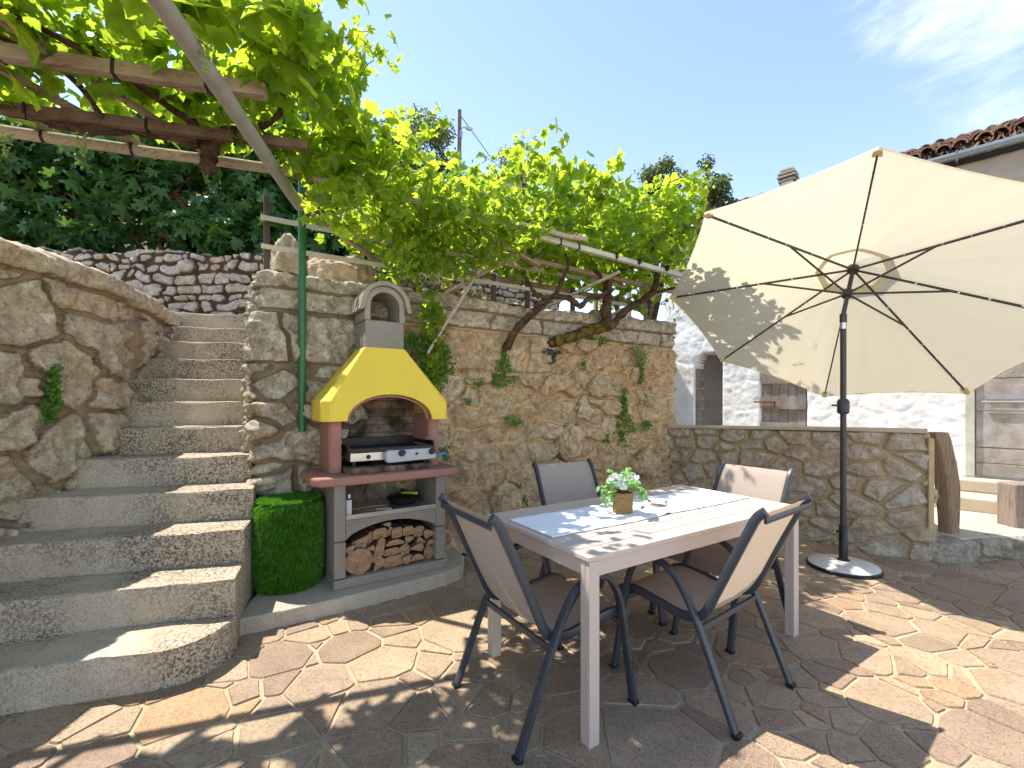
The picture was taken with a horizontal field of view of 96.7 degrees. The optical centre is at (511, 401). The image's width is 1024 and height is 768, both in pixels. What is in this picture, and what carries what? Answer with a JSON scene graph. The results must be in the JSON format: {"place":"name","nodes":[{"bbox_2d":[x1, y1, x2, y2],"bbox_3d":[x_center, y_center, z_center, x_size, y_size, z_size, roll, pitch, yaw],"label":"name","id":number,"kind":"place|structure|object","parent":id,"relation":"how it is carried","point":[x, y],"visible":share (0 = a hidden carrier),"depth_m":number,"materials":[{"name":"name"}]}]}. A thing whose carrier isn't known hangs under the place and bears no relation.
{"place":"outdoors","nodes":[
{"label":"outdoors","id":0,"kind":"place"},
{"bbox_2d":[45,188,220,250],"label":"hillside","id":1,"kind":"structure","parent":0,"point":[146,248],"depth_m":9.23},
{"bbox_2d":[0,80,392,273],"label":"fig tree","id":2,"kind":"object","parent":1,"relation":"on","point":[93,193],"visible":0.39,"depth_m":6.79,"materials":[{"name":"green plant"}]},
{"bbox_2d":[118,179,400,222],"bbox_3d":[-5.692,-4.647,10.298,7.420,3.681,3.075,0,0,0],"label":"shrub","id":3,"kind":"object","parent":1,"relation":"on","point":[212,192],"depth_m":9.97,"materials":[{"name":"green plant"}]},
{"bbox_2d":[211,195,560,309],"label":"dry stone wall","id":4,"kind":"structure","parent":1,"relation":"on","point":[515,295],"depth_m":10.60,"materials":[{"name":"grey stone"}]},
{"bbox_2d":[373,103,462,188],"bbox_3d":[-2.805,-7.825,14.931,3.152,3.451,3.175,0,0,42],"label":"broadleaf tree","id":5,"kind":"object","parent":1,"relation":"on","point":[438,142],"visible":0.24,"depth_m":14.08,"materials":[{"name":"green plant"}]},
{"bbox_2d":[399,159,472,192],"bbox_3d":[-2.044,-4.533,10.389,2.520,1.445,2.163,0,0,0],"label":"shrub","id":6,"kind":"object","parent":1,"relation":"on","point":[448,176],"depth_m":9.76,"materials":[{"name":"green plant"}]},
{"bbox_2d":[457,109,500,179],"bbox_3d":[-0.311,-7.515,14.473,2.941,2.901,0.332,0,0,-23],"label":"utility pole","id":7,"kind":"object","parent":1,"relation":"on","point":[468,128],"visible":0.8,"depth_m":13.95,"materials":[{"name":"metal"}]},
{"bbox_2d":[478,175,527,246],"bbox_3d":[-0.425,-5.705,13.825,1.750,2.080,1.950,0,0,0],"label":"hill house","id":8,"kind":"structure","parent":1,"relation":"on","point":[512,184],"depth_m":13.00,"materials":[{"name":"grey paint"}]},
{"bbox_2d":[496,145,528,197],"bbox_3d":[-0.088,-7.664,16.505,1.973,2.990,2.031,0,0,22],"label":"broadleaf tree","id":9,"kind":"object","parent":1,"relation":"on","point":[501,158],"visible":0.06,"depth_m":16.22,"materials":[{"name":"green plant"}]},
{"bbox_2d":[634,151,694,319],"bbox_3d":[3.230,-3.434,9.881,1.433,3.612,1.309,0,0,0],"label":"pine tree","id":10,"kind":"object","parent":1,"relation":"on","point":[652,171],"visible":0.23,"depth_m":9.70,"materials":[{"name":"green plant"}]},
{"bbox_2d":[696,153,738,210],"bbox_3d":[3.991,-3.257,8.985,0.847,3.259,1.052,0,0,41],"label":"fruit tree","id":11,"kind":"object","parent":1,"relation":"on","point":[717,197],"visible":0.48,"depth_m":8.88,"materials":[{"name":"green plant"}]},
{"bbox_2d":[0,538,1023,767],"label":"patio paving","id":12,"kind":"structure","parent":0,"point":[984,732],"depth_m":2.08,"materials":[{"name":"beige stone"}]},
{"bbox_2d":[0,237,183,538],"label":"side wall","id":13,"kind":"structure","parent":12,"relation":"on","point":[100,336],"depth_m":2.91,"materials":[{"name":"stone"}]},
{"bbox_2d":[30,401,61,424],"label":"wall plant","id":14,"kind":"object","parent":13,"relation":"attached to","point":[50,411],"depth_m":2.77,"materials":[{"name":"green plant"}]},
{"bbox_2d":[41,363,64,405],"bbox_3d":[-2.837,-0.099,2.813,0.104,0.278,0.107,0,0,0],"label":"wall plant","id":15,"kind":"object","parent":13,"relation":"attached to","point":[52,391],"depth_m":2.81,"materials":[{"name":"green plant"}]},
{"bbox_2d":[0,312,255,716],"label":"stone staircase","id":16,"kind":"structure","parent":12,"relation":"on","point":[126,567],"depth_m":2.58,"materials":[{"name":"stone"}]},
{"bbox_2d":[240,547,463,635],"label":"concrete plinth","id":17,"kind":"structure","parent":12,"relation":"on","point":[262,612],"depth_m":2.90,"materials":[{"name":"grey concrete"}]},
{"bbox_2d":[251,491,325,595],"bbox_3d":[-1.512,0.953,3.086,0.463,0.630,0.463,0,0,0],"label":"turf drum","id":18,"kind":"object","parent":17,"relation":"on","point":[288,543],"visible":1,"depth_m":2.92,"materials":[{"name":"green plant"}]},
{"bbox_2d":[300,281,457,590],"bbox_3d":[-0.962,0.179,3.352,1.045,2.112,0.567,0,0,-33],"label":"barbecue","id":19,"kind":"object","parent":17,"relation":"on","point":[376,372],"visible":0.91,"depth_m":3.28,"materials":[{"name":"yellow concrete"}]},
{"bbox_2d":[346,492,351,514],"bbox_3d":[-1.099,0.682,3.053,0.036,0.150,0.054,0,0,-33],"label":"bottle","id":20,"kind":"object","parent":19,"relation":"on","point":[348,503],"visible":0.81,"depth_m":3.03,"materials":[{"name":"white plastic"}]},
{"bbox_2d":[346,547,372,574],"bbox_3d":[-1.123,1.085,3.224,0.205,0.182,0.340,0,0,-32],"label":"log","id":21,"kind":"object","parent":19,"relation":"in","point":[359,560],"visible":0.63,"depth_m":3.08,"materials":[{"name":"brown wood"}]},
{"bbox_2d":[345,539,355,554],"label":"log","id":22,"kind":"object","parent":21,"relation":"on","point":[349,548],"visible":0.46,"depth_m":3.05,"materials":[{"name":"brown wood"}]},
{"bbox_2d":[348,529,369,547],"bbox_3d":[-1.119,0.962,3.256,0.124,0.097,0.340,0,0,-31],"label":"log","id":23,"kind":"object","parent":21,"relation":"on","point":[359,538],"visible":0.67,"depth_m":3.13,"materials":[{"name":"brown wood"}]},
{"bbox_2d":[362,527,373,544],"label":"log","id":24,"kind":"object","parent":23,"relation":"on","point":[368,531],"visible":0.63,"depth_m":3.15,"materials":[{"name":"brown wood"}]},
{"bbox_2d":[365,543,374,550],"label":"log","id":25,"kind":"object","parent":21,"relation":"on","point":[370,546],"visible":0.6,"depth_m":3.12,"materials":[{"name":"brown wood"}]},
{"bbox_2d":[346,485,383,508],"bbox_3d":[-1.070,0.694,3.281,0.244,0.120,0.257,0,0,-33],"label":"grill rack","id":26,"kind":"object","parent":19,"relation":"on","point":[366,497],"visible":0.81,"depth_m":3.28,"materials":[{"name":"metal"}]},
{"bbox_2d":[362,508,391,509],"bbox_3d":[-0.937,0.748,3.172,0.200,0.019,0.060,0,0,6],"label":"spatula","id":27,"kind":"object","parent":19,"relation":"on","point":[376,508],"visible":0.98,"depth_m":3.16,"materials":[{"name":"silver metal"}]},
{"bbox_2d":[370,557,386,571],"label":"log","id":28,"kind":"object","parent":19,"relation":"in","point":[374,567],"visible":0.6,"depth_m":3.15,"materials":[{"name":"brown wood"}]},
{"bbox_2d":[370,536,384,562],"bbox_3d":[-1.014,1.025,3.284,0.089,0.177,0.340,0,0,-35],"label":"log","id":29,"kind":"object","parent":28,"relation":"on","point":[378,551],"visible":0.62,"depth_m":3.15,"materials":[{"name":"brown wood"}]},
{"bbox_2d":[368,523,387,538],"bbox_3d":[-1.006,0.919,3.311,0.106,0.078,0.340,0,0,-31],"label":"log","id":30,"kind":"object","parent":29,"relation":"on","point":[378,530],"visible":0.69,"depth_m":3.17,"materials":[{"name":"brown wood"}]},
{"bbox_2d":[380,523,392,535],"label":"log","id":31,"kind":"object","parent":30,"relation":"on","point":[389,528],"visible":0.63,"depth_m":3.22,"materials":[{"name":"brown wood"}]},
{"bbox_2d":[380,521,390,526],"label":"log","id":32,"kind":"object","parent":31,"relation":"on","point":[387,523],"visible":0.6,"depth_m":3.20,"materials":[{"name":"brown wood"}]},
{"bbox_2d":[382,553,402,567],"bbox_3d":[-0.927,1.127,3.358,0.149,0.082,0.340,0,0,-31],"label":"log","id":33,"kind":"object","parent":19,"relation":"in","point":[393,560],"visible":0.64,"depth_m":3.21,"materials":[{"name":"brown wood"}]},
{"bbox_2d":[382,545,399,555],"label":"log","id":34,"kind":"object","parent":33,"relation":"on","point":[391,550],"visible":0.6,"depth_m":3.22,"materials":[{"name":"brown wood"}]},
{"bbox_2d":[384,536,403,546],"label":"log","id":35,"kind":"object","parent":34,"relation":"on","point":[389,541],"visible":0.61,"depth_m":3.21,"materials":[{"name":"brown wood"}]},
{"bbox_2d":[388,520,401,537],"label":"log","id":36,"kind":"object","parent":35,"relation":"on","point":[396,531],"visible":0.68,"depth_m":3.24,"materials":[{"name":"brown wood"}]},
{"label":"log","id":37,"kind":"object","parent":33,"relation":"on","visible":0},
{"bbox_2d":[396,544,409,553],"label":"log","id":38,"kind":"object","parent":37,"relation":"on","point":[404,548],"visible":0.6,"depth_m":3.28,"materials":[{"name":"brown wood"}]},
{"bbox_2d":[398,535,413,543],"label":"log","id":39,"kind":"object","parent":38,"relation":"on","point":[407,539],"visible":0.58,"depth_m":3.30,"materials":[{"name":"brown wood"}]},
{"bbox_2d":[391,519,413,535],"bbox_3d":[-0.842,0.929,3.408,0.086,0.067,0.340,0,0,-35],"label":"log","id":40,"kind":"object","parent":39,"relation":"on","point":[407,529],"visible":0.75,"depth_m":3.28,"materials":[{"name":"brown wood"}]},
{"bbox_2d":[341,435,447,466],"bbox_3d":[-0.854,0.375,3.399,0.788,0.203,0.467,0,0,-33],"label":"gas griddle","id":41,"kind":"object","parent":19,"relation":"on","point":[390,449],"visible":0.85,"depth_m":3.29,"materials":[{"name":"silver metal"}]},
{"bbox_2d":[387,489,418,504],"bbox_3d":[-0.792,0.703,3.405,0.295,0.108,0.236,0,0,17],"label":"frying pan","id":42,"kind":"object","parent":19,"relation":"on","point":[402,497],"visible":1,"depth_m":3.33,"materials":[{"name":"black metal"}]},
{"bbox_2d":[401,554,410,563],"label":"log","id":43,"kind":"object","parent":19,"relation":"in","point":[406,559],"visible":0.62,"depth_m":3.25,"materials":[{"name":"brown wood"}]},
{"bbox_2d":[409,550,424,561],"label":"log","id":44,"kind":"object","parent":19,"relation":"in","point":[416,555],"visible":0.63,"depth_m":3.31,"materials":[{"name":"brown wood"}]},
{"bbox_2d":[407,540,423,550],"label":"log","id":45,"kind":"object","parent":44,"relation":"on","point":[418,546],"visible":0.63,"depth_m":3.32,"materials":[{"name":"brown wood"}]},
{"bbox_2d":[412,536,425,543],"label":"log","id":46,"kind":"object","parent":45,"relation":"on","point":[418,539],"visible":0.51,"depth_m":3.35,"materials":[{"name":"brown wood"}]},
{"bbox_2d":[401,519,424,536],"bbox_3d":[-0.775,0.952,3.481,0.093,0.078,0.340,0,0,-33],"label":"log","id":47,"kind":"object","parent":46,"relation":"on","point":[418,528],"visible":0.65,"depth_m":3.35,"materials":[{"name":"brown wood"}]},
{"bbox_2d":[418,545,432,558],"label":"log","id":48,"kind":"object","parent":19,"relation":"in","point":[426,552],"visible":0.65,"depth_m":3.38,"materials":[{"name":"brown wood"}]},
{"bbox_2d":[420,535,433,545],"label":"log","id":49,"kind":"object","parent":48,"relation":"on","point":[429,540],"visible":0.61,"depth_m":3.37,"materials":[{"name":"brown wood"}]},
{"bbox_2d":[412,519,433,538],"bbox_3d":[-0.690,0.974,3.502,0.100,0.074,0.340,0,0,-31],"label":"log","id":50,"kind":"object","parent":49,"relation":"on","point":[427,532],"visible":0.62,"depth_m":3.35,"materials":[{"name":"brown wood"}]},
{"bbox_2d":[235,269,677,553],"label":"retaining wall","id":51,"kind":"structure","parent":12,"relation":"on","point":[489,450],"depth_m":4.10,"materials":[{"name":"stone"}]},
{"bbox_2d":[292,100,306,431],"bbox_3d":[-1.520,-1.000,3.255,0.101,2.430,0.067,0,0,-24],"label":"green pipe","id":52,"kind":"object","parent":51,"relation":"attached to","point":[301,366],"visible":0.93,"depth_m":3.24,"materials":[{"name":"metal"}]},
{"bbox_2d":[0,0,682,353],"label":"pergola","id":53,"kind":"object","parent":51,"relation":"on","point":[225,91],"visible":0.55,"depth_m":2.34,"materials":[{"name":"brown wood"}]},
{"bbox_2d":[0,0,552,276],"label":"grapevine","id":54,"kind":"object","parent":53,"relation":"attached to","point":[284,51],"visible":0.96,"depth_m":2.33,"materials":[{"name":"green plant"}]},
{"bbox_2d":[281,117,718,390],"bbox_3d":[0.315,-1.447,4.486,4.804,2.753,1.728,0,0,-33],"label":"grapevine","id":55,"kind":"object","parent":53,"relation":"attached to","point":[651,224],"visible":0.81,"depth_m":4.08,"materials":[{"name":"green plant"}]},
{"bbox_2d":[404,331,457,389],"bbox_3d":[-0.715,-0.332,3.785,0.575,0.494,0.119,0,0,-33],"label":"wall plant","id":56,"kind":"object","parent":51,"relation":"attached to","point":[411,337],"depth_m":3.78,"materials":[{"name":"green plant"}]},
{"bbox_2d":[261,195,626,314],"bbox_3d":[-0.261,-1.224,4.365,3.770,0.719,0.073,0,0,-33],"label":"railing","id":57,"kind":"object","parent":51,"relation":"on","point":[267,218],"visible":0.51,"depth_m":3.79,"materials":[{"name":"grey metal"}]},
{"bbox_2d":[440,443,451,461],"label":"wall plant","id":58,"kind":"object","parent":51,"relation":"attached to","point":[447,452],"depth_m":3.87,"materials":[{"name":"green plant"}]},
{"bbox_2d":[464,398,472,405],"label":"wall plant","id":59,"kind":"object","parent":51,"relation":"attached to","point":[468,401],"depth_m":4.00,"materials":[{"name":"green plant"}]},
{"bbox_2d":[470,377,484,387],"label":"wall plant","id":60,"kind":"object","parent":51,"relation":"attached to","point":[479,384],"depth_m":4.04,"materials":[{"name":"green plant"}]},
{"bbox_2d":[491,350,517,387],"bbox_3d":[-0.071,-0.298,4.198,0.272,0.356,0.100,0,0,-31],"label":"wall plant","id":61,"kind":"object","parent":51,"relation":"attached to","point":[502,362],"depth_m":4.18,"materials":[{"name":"green plant"}]},
{"bbox_2d":[489,480,521,513],"bbox_3d":[-0.069,0.912,4.152,0.292,0.393,0.272,0,0,-33],"label":"boulder","id":62,"kind":"object","parent":51,"relation":"on","point":[505,496],"visible":0.62,"depth_m":4.08,"materials":[{"name":"stone"}]},
{"bbox_2d":[504,413,523,427],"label":"wall plant","id":63,"kind":"object","parent":51,"relation":"attached to","point":[514,424],"depth_m":4.24,"materials":[{"name":"green plant"}]},
{"bbox_2d":[542,348,561,364],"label":"wall plant","id":64,"kind":"object","parent":51,"relation":"attached to","point":[554,354],"depth_m":4.48,"materials":[{"name":"green plant"}]},
{"bbox_2d":[555,423,585,462],"bbox_3d":[0.582,0.420,4.597,0.340,0.406,0.305,0,0,-33],"label":"boulder","id":65,"kind":"object","parent":51,"relation":"on","point":[569,441],"visible":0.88,"depth_m":4.48,"materials":[{"name":"stone"}]},
{"bbox_2d":[581,360,586,373],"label":"wall plant","id":66,"kind":"object","parent":51,"relation":"attached to","point":[583,364],"depth_m":4.71,"materials":[{"name":"green plant"}]},
{"bbox_2d":[584,335,612,347],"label":"wall plant","id":67,"kind":"object","parent":51,"relation":"attached to","point":[599,343],"depth_m":4.83,"materials":[{"name":"green plant"}]},
{"bbox_2d":[602,432,611,443],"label":"wall plant","id":68,"kind":"object","parent":51,"relation":"attached to","point":[607,438],"depth_m":4.87,"materials":[{"name":"green plant"}]},
{"bbox_2d":[616,422,628,446],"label":"wall plant","id":69,"kind":"object","parent":51,"relation":"attached to","point":[622,437],"depth_m":4.99,"materials":[{"name":"green plant"}]},
{"bbox_2d":[612,388,636,434],"bbox_3d":[1.251,0.114,5.040,0.404,0.536,0.095,0,0,-29],"label":"wall plant","id":70,"kind":"object","parent":51,"relation":"attached to","point":[622,402],"depth_m":5.03,"materials":[{"name":"green plant"}]},
{"bbox_2d":[630,343,648,385],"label":"wall plant","id":71,"kind":"object","parent":51,"relation":"attached to","point":[641,377],"depth_m":5.17,"materials":[{"name":"green plant"}]},
{"bbox_2d":[637,393,650,407],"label":"wall plant","id":72,"kind":"object","parent":51,"relation":"attached to","point":[644,400],"depth_m":5.20,"materials":[{"name":"green plant"}]},
{"bbox_2d":[629,448,663,477],"bbox_3d":[1.515,0.693,5.157,0.502,0.330,0.271,0,0,-33],"label":"boulder","id":73,"kind":"object","parent":51,"relation":"on","point":[646,462],"visible":0.97,"depth_m":5.05,"materials":[{"name":"stone"}]},
{"bbox_2d":[636,420,656,431],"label":"wall plant","id":74,"kind":"object","parent":51,"relation":"attached to","point":[646,424],"depth_m":5.22,"materials":[{"name":"green plant"}]},
{"bbox_2d":[438,493,638,765],"bbox_3d":[0.100,0.873,2.043,0.731,0.925,0.566,0,0,-32],"label":"garden chair","id":75,"kind":"object","parent":12,"relation":"on","point":[548,604],"visible":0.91,"depth_m":1.93,"materials":[{"name":"beige fabric"}]},
{"bbox_2d":[532,458,666,626],"bbox_3d":[0.508,0.873,2.905,0.566,0.925,0.731,0,0,-26],"label":"garden chair","id":76,"kind":"object","parent":12,"relation":"on","point":[564,482],"visible":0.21,"depth_m":3.14,"materials":[{"name":"grey fabric"}]},
{"bbox_2d":[486,485,798,748],"bbox_3d":[0.752,0.965,2.497,1.600,0.740,0.797,0,0,-33],"label":"garden table","id":77,"kind":"object","parent":12,"relation":"on","point":[590,556],"visible":0.61,"depth_m":2.06,"materials":[{"name":"white wood"}]},
{"bbox_2d":[509,488,749,537],"bbox_3d":[0.728,0.587,2.538,1.535,0.013,0.368,0,0,-33],"label":"table runner","id":78,"kind":"object","parent":77,"relation":"on","point":[566,522],"visible":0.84,"depth_m":2.39,"materials":[{"name":"grey fabric"}]},
{"bbox_2d":[596,467,647,513],"bbox_3d":[0.579,0.470,2.403,0.270,0.240,0.221,0,0,40],"label":"potted plant","id":79,"kind":"object","parent":78,"relation":"on","point":[626,480],"visible":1,"depth_m":2.38,"materials":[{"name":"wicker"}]},
{"bbox_2d":[648,498,667,506],"bbox_3d":[0.825,0.573,2.575,0.108,0.030,0.108,0,0,0],"label":"glass ashtray","id":80,"kind":"object","parent":78,"relation":"on","point":[656,502],"visible":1,"depth_m":2.55,"materials":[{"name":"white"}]},
{"bbox_2d":[609,493,813,740],"bbox_3d":[0.936,0.873,2.170,0.566,0.925,0.731,0,0,-38],"label":"garden chair","id":81,"kind":"object","parent":12,"relation":"on","point":[685,590],"visible":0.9,"depth_m":2.05,"materials":[{"name":"beige fabric"}]},
{"bbox_2d":[648,460,794,654],"bbox_3d":[1.313,0.873,2.817,0.731,0.925,0.566,0,0,-32],"label":"garden chair","id":82,"kind":"object","parent":12,"relation":"on","point":[764,484],"visible":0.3,"depth_m":2.85,"materials":[{"name":"beige fabric"}]},
{"bbox_2d":[666,425,938,561],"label":"wall","id":83,"kind":"structure","parent":12,"relation":"on","point":[892,495],"depth_m":4.16,"materials":[{"name":"stone"}]},
{"bbox_2d":[669,146,1023,579],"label":"parasol","id":84,"kind":"object","parent":12,"relation":"on","point":[879,269],"visible":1,"depth_m":3.62,"materials":[{"name":"beige fabric"}]},
{"bbox_2d":[924,526,1023,564],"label":"courtyard kerb","id":85,"kind":"structure","parent":12,"relation":"on","point":[947,549],"depth_m":3.78,"materials":[{"name":"grey stone"}]},
{"bbox_2d":[32,0,1023,320],"label":"sky","id":86,"kind":"structure","parent":0,"point":[764,88],"materials":[{"name":"blue"}]},
{"bbox_2d":[934,507,994,535],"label":"courtyard","id":87,"kind":"structure","parent":0,"point":[965,514],"depth_m":4.70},
{"bbox_2d":[934,486,996,514],"bbox_3d":[5.311,1.097,4.866,4.399,0.155,0.700,0,0,45],"label":"stone step","id":88,"kind":"object","parent":87,"relation":"on","point":[978,502],"depth_m":4.81,"materials":[{"name":"beige stone"}]},
{"bbox_2d":[959,476,1009,494],"bbox_3d":[6.035,0.950,4.424,2.550,0.140,0.260,0,0,45],"label":"stone step","id":89,"kind":"object","parent":88,"relation":"on","point":[978,485],"depth_m":5.08,"materials":[{"name":"beige stone"}]},
{"bbox_2d":[936,514,1023,539],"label":"stone slab","id":90,"kind":"structure","parent":87,"relation":"on","point":[969,527],"depth_m":4.08,"materials":[{"name":"beige stone"}]},
{"bbox_2d":[928,432,960,533],"bbox_3d":[3.796,0.752,4.002,0.210,0.965,0.132,0,0,0],"label":"timber post","id":91,"kind":"object","parent":90,"relation":"on","point":[947,482],"visible":0.85,"depth_m":3.95,"materials":[{"name":"brown wood"}]},
{"bbox_2d":[997,481,1023,527],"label":"timber post","id":92,"kind":"object","parent":90,"relation":"on","point":[1010,503],"visible":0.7,"depth_m":4.17,"materials":[{"name":"brown wood"}]},
{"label":"terrace","id":93,"kind":"structure","parent":0,"visible":0},
{"bbox_2d":[270,233,297,273],"bbox_3d":[-1.854,-1.046,3.776,0.279,0.638,0.342,0,0,-33],"label":"boulder","id":94,"kind":"object","parent":93,"relation":"on","point":[285,261],"visible":0.38,"depth_m":3.64,"materials":[{"name":"stone"}]},
{"bbox_2d":[37,246,636,318],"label":"dry stone wall","id":95,"kind":"structure","parent":93,"relation":"on","point":[181,281],"depth_m":6.28,"materials":[{"name":"grey stone"}]},
{"bbox_2d":[345,255,533,306],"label":"dry grass","id":96,"kind":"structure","parent":95,"relation":"on","point":[429,285],"depth_m":7.20,"materials":[{"name":"beige plant"}]},
{"bbox_2d":[306,257,369,284],"bbox_3d":[-1.484,-1.018,3.891,0.530,0.445,0.408,0,0,-33],"label":"boulder","id":97,"kind":"object","parent":93,"relation":"on","point":[338,271],"visible":0.41,"depth_m":3.72,"materials":[{"name":"stone"}]},
{"bbox_2d":[347,254,375,284],"bbox_3d":[-1.393,-1.117,4.055,0.313,0.368,0.247,-40,20,-26],"label":"boulder","id":98,"kind":"object","parent":97,"relation":"on","point":[370,272],"visible":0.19,"depth_m":4.01,"materials":[{"name":"stone"}]},
{"bbox_2d":[593,289,631,316],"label":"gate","id":99,"kind":"structure","parent":93,"relation":"on","point":[595,307],"depth_m":6.13,"materials":[{"name":"brown wood"}]},
{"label":"ground","id":100,"kind":"structure","parent":0,"visible":0},
{"bbox_2d":[664,116,1023,485],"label":"house","id":101,"kind":"structure","parent":100,"relation":"on","point":[983,425],"depth_m":5.93,"materials":[{"name":"paint"}]},
{"bbox_2d":[754,373,805,425],"bbox_3d":[3.964,0.310,6.744,0.680,1.710,0.094,0,0,45],"label":"door","id":102,"kind":"structure","parent":101,"relation":"in","point":[783,403],"depth_m":6.72,"materials":[{"name":"wood"}]},
{"bbox_2d":[965,363,1023,478],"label":"door","id":103,"kind":"structure","parent":101,"relation":"in","point":[1000,430],"depth_m":5.18,"materials":[{"name":"wood"}]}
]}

